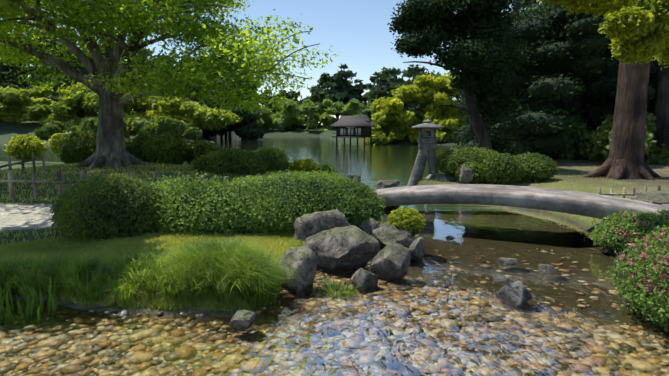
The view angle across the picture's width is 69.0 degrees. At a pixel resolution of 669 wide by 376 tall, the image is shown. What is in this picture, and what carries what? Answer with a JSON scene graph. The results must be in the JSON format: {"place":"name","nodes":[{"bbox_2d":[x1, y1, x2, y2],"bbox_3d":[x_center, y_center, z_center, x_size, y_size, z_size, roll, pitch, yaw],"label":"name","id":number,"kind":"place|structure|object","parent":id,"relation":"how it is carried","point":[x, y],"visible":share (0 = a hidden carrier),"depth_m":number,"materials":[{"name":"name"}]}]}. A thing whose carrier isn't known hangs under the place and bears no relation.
{"place":"outdoors","nodes":[
{"label":"outdoors","id":0,"kind":"place"},
{"bbox_2d":[0,73,265,139],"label":"tree","id":1,"kind":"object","parent":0,"point":[250,122],"depth_m":70.20,"materials":[{"name":"green plant"}]},
{"bbox_2d":[0,137,530,210],"bbox_3d":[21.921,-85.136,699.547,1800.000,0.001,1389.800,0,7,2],"label":"pond water","id":2,"kind":"structure","parent":0,"point":[372,165],"depth_m":29.46,"materials":[{"name":"green liquid"}]},
{"bbox_2d":[332,127,375,145],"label":"tea house","id":3,"kind":"structure","parent":2,"relation":"in","point":[365,132],"depth_m":46.05,"materials":[{"name":"brown wood"}]},
{"bbox_2d":[340,128,360,134],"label":"windows","id":4,"kind":"structure","parent":3,"relation":"attached to","point":[341,130],"depth_m":46.06,"materials":[{"name":"white paper"}]},
{"bbox_2d":[330,116,376,126],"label":"roof","id":5,"kind":"structure","parent":3,"relation":"attached to","point":[353,121],"depth_m":46.07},
{"bbox_2d":[1,0,541,124],"label":"sky","id":6,"kind":"structure","parent":0,"point":[357,31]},
{"bbox_2d":[0,211,668,375],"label":"stream water","id":7,"kind":"structure","parent":0,"point":[440,308],"depth_m":4.24,"materials":[{"name":"clear liquid"}]},
{"bbox_2d":[0,119,668,327],"bbox_3d":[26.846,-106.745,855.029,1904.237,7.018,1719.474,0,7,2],"label":"ground","id":8,"kind":"structure","parent":0,"point":[28,216],"depth_m":11.76,"materials":[{"name":"green plant"}]},
{"bbox_2d":[0,152,45,179],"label":"fence","id":9,"kind":"object","parent":8,"relation":"on","point":[22,162],"visible":0.83,"depth_m":11.80,"materials":[{"name":"brown wood"}]},
{"bbox_2d":[0,0,53,17],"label":"shade tree","id":10,"kind":"object","parent":8,"relation":"on","point":[5,6],"visible":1,"depth_m":5.83,"materials":[{"name":"green plant"}]},
{"bbox_2d":[4,133,65,159],"bbox_3d":[-11.995,-1.814,21.725,3.389,1.285,4.267,0,7,2],"label":"bush","id":11,"kind":"object","parent":8,"relation":"on","point":[27,139],"depth_m":20.02,"materials":[{"name":"green plant"}]},
{"bbox_2d":[57,130,130,163],"bbox_3d":[-8.076,-1.319,16.686,1.654,1.365,2.698,5,8,32],"label":"maple bush","id":12,"kind":"object","parent":8,"relation":"on","point":[64,153],"depth_m":15.73,"materials":[{"name":"green plant"}]},
{"bbox_2d":[50,171,167,240],"bbox_3d":[-3.099,0.295,6.708,1.678,1.048,1.424,0,7,2],"label":"hedge","id":13,"kind":"object","parent":8,"relation":"on","point":[64,210],"depth_m":6.29,"materials":[{"name":"green plant"}]},
{"bbox_2d":[33,115,202,139],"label":"hill shrubs","id":14,"kind":"object","parent":8,"relation":"on","point":[176,127],"depth_m":53.92,"materials":[{"name":"green plant"}]},
{"bbox_2d":[0,82,240,131],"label":"trees","id":15,"kind":"object","parent":8,"relation":"on","point":[75,103],"depth_m":59.47,"materials":[{"name":"green plant"}]},
{"bbox_2d":[0,26,243,138],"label":"hill pines","id":16,"kind":"object","parent":8,"relation":"on","point":[6,71],"depth_m":74.47,"materials":[{"name":"green plant"}]},
{"bbox_2d":[0,170,249,200],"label":"fence","id":17,"kind":"object","parent":8,"relation":"on","point":[34,181],"visible":0.42,"depth_m":8.95,"materials":[{"name":"brown wood"}]},
{"bbox_2d":[0,233,301,310],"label":"grass tufts","id":18,"kind":"object","parent":8,"relation":"on","point":[224,271],"visible":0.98,"depth_m":4.80,"materials":[{"name":"green plant"}]},
{"bbox_2d":[0,230,317,311],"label":"lawn grass","id":19,"kind":"structure","parent":8,"relation":"on","point":[283,242],"depth_m":5.76,"materials":[{"name":"green plant"}]},
{"bbox_2d":[16,269,321,316],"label":"edging stones","id":20,"kind":"object","parent":8,"relation":"on","point":[122,312],"depth_m":4.56,"materials":[{"name":"grey stone"}]},
{"bbox_2d":[0,274,58,319],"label":"iris leaves","id":21,"kind":"object","parent":20,"relation":"on","point":[39,306],"visible":0.58,"depth_m":4.58,"materials":[{"name":"green plant"}]},
{"bbox_2d":[308,277,367,295],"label":"rock grass clump","id":22,"kind":"object","parent":20,"relation":"on","point":[329,285],"depth_m":5.28,"materials":[{"name":"green plant"}]},
{"bbox_2d":[446,235,555,306],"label":"stream rocks","id":23,"kind":"object","parent":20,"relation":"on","point":[517,293],"visible":0.65,"depth_m":4.91,"materials":[{"name":"grey stone"}]},
{"bbox_2d":[0,0,338,170],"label":"maple tree","id":24,"kind":"object","parent":8,"relation":"on","point":[207,32],"depth_m":12.23,"materials":[{"name":"green plant"}]},
{"bbox_2d":[129,130,218,165],"bbox_3d":[-5.538,-1.289,16.730,3.115,1.390,2.093,0,7,2],"label":"maple bush","id":25,"kind":"object","parent":8,"relation":"on","point":[184,149],"depth_m":16.25,"materials":[{"name":"green plant"}]},
{"bbox_2d":[130,170,251,235],"bbox_3d":[-2.140,0.293,7.160,2.371,1.117,1.870,0,7,2],"label":"hedge","id":26,"kind":"object","parent":8,"relation":"on","point":[214,223],"depth_m":6.64,"materials":[{"name":"green plant"}]},
{"bbox_2d":[188,147,269,174],"bbox_3d":[-3.049,-0.583,14.236,2.364,1.206,2.316,0,7,2],"label":"round bush","id":27,"kind":"object","parent":8,"relation":"on","point":[233,159],"depth_m":13.64,"materials":[{"name":"green plant"}]},
{"bbox_2d":[252,146,290,171],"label":"round bush","id":28,"kind":"object","parent":8,"relation":"on","point":[282,160],"depth_m":15.54,"materials":[{"name":"green plant"}]},
{"bbox_2d":[193,62,380,129],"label":"pines","id":29,"kind":"object","parent":8,"relation":"on","point":[343,95],"depth_m":103.61,"materials":[{"name":"green plant"}]},
{"bbox_2d":[265,122,325,128],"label":"low trees","id":30,"kind":"object","parent":8,"relation":"on","point":[302,127],"depth_m":105.64,"materials":[{"name":"green plant"}]},
{"bbox_2d":[214,169,388,233],"bbox_3d":[-0.564,0.241,7.327,2.711,1.037,1.913,0,7,2],"label":"hedge","id":31,"kind":"object","parent":8,"relation":"on","point":[353,191],"depth_m":6.75,"materials":[{"name":"green plant"}]},
{"bbox_2d":[287,158,318,173],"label":"round bush","id":32,"kind":"object","parent":8,"relation":"on","point":[308,164],"depth_m":15.12,"materials":[{"name":"green plant"}]},
{"bbox_2d":[243,98,368,131],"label":"trees","id":33,"kind":"object","parent":8,"relation":"on","point":[288,116],"visible":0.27,"depth_m":96.89,"materials":[{"name":"green plant"}]},
{"bbox_2d":[315,164,336,177],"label":"bush","id":34,"kind":"object","parent":8,"relation":"on","point":[329,168],"depth_m":13.85,"materials":[{"name":"green plant"}]},
{"bbox_2d":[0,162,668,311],"bbox_3d":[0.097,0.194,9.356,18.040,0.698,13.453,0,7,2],"label":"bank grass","id":35,"kind":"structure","parent":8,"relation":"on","point":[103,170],"depth_m":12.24,"materials":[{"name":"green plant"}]},
{"bbox_2d":[374,207,393,215],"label":"bridge abutment rocks","id":36,"kind":"object","parent":8,"relation":"on","point":[387,211],"visible":0.02,"depth_m":9.12,"materials":[{"name":"grey stone"}]},
{"bbox_2d":[374,184,668,220],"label":"stone bridge","id":37,"kind":"structure","parent":36,"relation":"on","point":[598,206],"depth_m":7.84,"materials":[{"name":"grey stone"}]},
{"bbox_2d":[387,206,425,236],"bbox_3d":[1.010,0.487,6.887,0.556,0.457,0.575,0,7,2],"label":"shrub by rocks","id":38,"kind":"object","parent":8,"relation":"on","point":[413,215],"depth_m":6.73,"materials":[{"name":"green plant"}]},
{"bbox_2d":[361,72,467,144],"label":"shore maples","id":39,"kind":"object","parent":8,"relation":"on","point":[391,120],"visible":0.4,"depth_m":50.55,"materials":[{"name":"green plant"}]},
{"bbox_2d":[407,119,443,185],"bbox_3d":[2.656,-0.882,14.372,1.102,2.277,0.936,0,7,2],"label":"stone lantern","id":40,"kind":"object","parent":8,"relation":"on","point":[427,147],"visible":0.98,"depth_m":14.22,"materials":[{"name":"stone"}]},
{"bbox_2d":[426,174,455,180],"bbox_3d":[3.201,-0.252,14.334,0.924,0.343,0.741,0,7,2],"label":"rock","id":41,"kind":"object","parent":8,"relation":"on","point":[440,177],"visible":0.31,"depth_m":14.20,"materials":[{"name":"grey stone"}]},
{"bbox_2d":[229,165,668,330],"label":"garden rocks","id":42,"kind":"object","parent":8,"relation":"on","point":[334,240],"visible":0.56,"depth_m":5.91,"materials":[{"name":"grey stone"}]},
{"bbox_2d":[357,0,604,133],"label":"shore pines","id":43,"kind":"object","parent":8,"relation":"on","point":[415,107],"depth_m":58.91,"materials":[{"name":"green plant"}]},
{"bbox_2d":[433,146,557,184],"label":"shrubs","id":44,"kind":"object","parent":8,"relation":"on","point":[484,167],"depth_m":13.16,"materials":[{"name":"green plant"}]},
{"bbox_2d":[387,0,668,151],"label":"pine trees","id":45,"kind":"object","parent":8,"relation":"on","point":[489,58],"depth_m":16.63,"materials":[{"name":"green plant"}]},
{"bbox_2d":[447,0,660,161],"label":"woods","id":46,"kind":"object","parent":8,"relation":"on","point":[543,77],"depth_m":19.59,"materials":[{"name":"green plant"}]},
{"bbox_2d":[494,111,668,164],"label":"bush","id":47,"kind":"object","parent":8,"relation":"on","point":[595,137],"depth_m":18.40,"materials":[{"name":"green plant"}]},
{"bbox_2d":[583,58,660,179],"bbox_3d":[8.254,-9.925,12.718,1.788,19.971,1.793,-5,9,-36],"label":"tree trunk","id":48,"kind":"object","parent":8,"relation":"on","point":[625,159],"visible":0.71,"depth_m":13.46,"materials":[{"name":"brown plant"}]},
{"bbox_2d":[590,209,668,250],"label":"azalea","id":49,"kind":"object","parent":8,"relation":"on","point":[600,228],"depth_m":6.69,"materials":[{"name":"green plant"}]},
{"bbox_2d":[598,185,668,197],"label":"fence","id":50,"kind":"object","parent":8,"relation":"on","point":[623,194],"visible":0.46,"depth_m":9.52,"materials":[{"name":"brown wood"}]},
{"bbox_2d":[606,225,668,331],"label":"azalea","id":51,"kind":"object","parent":8,"relation":"on","point":[627,289],"depth_m":4.33,"materials":[{"name":"green plant"}]},
{"bbox_3d":[6.770,-4.726,7.613,6.216,11.037,0.833,0,7,2],"label":"bright tree wood","id":52,"kind":"object","parent":8,"relation":"on","visible":0},
{"bbox_2d":[536,0,668,69],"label":"bright tree","id":53,"kind":"object","parent":52,"relation":"attached to","point":[637,30],"visible":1,"depth_m":7.26,"materials":[{"name":"green plant"}]}
]}

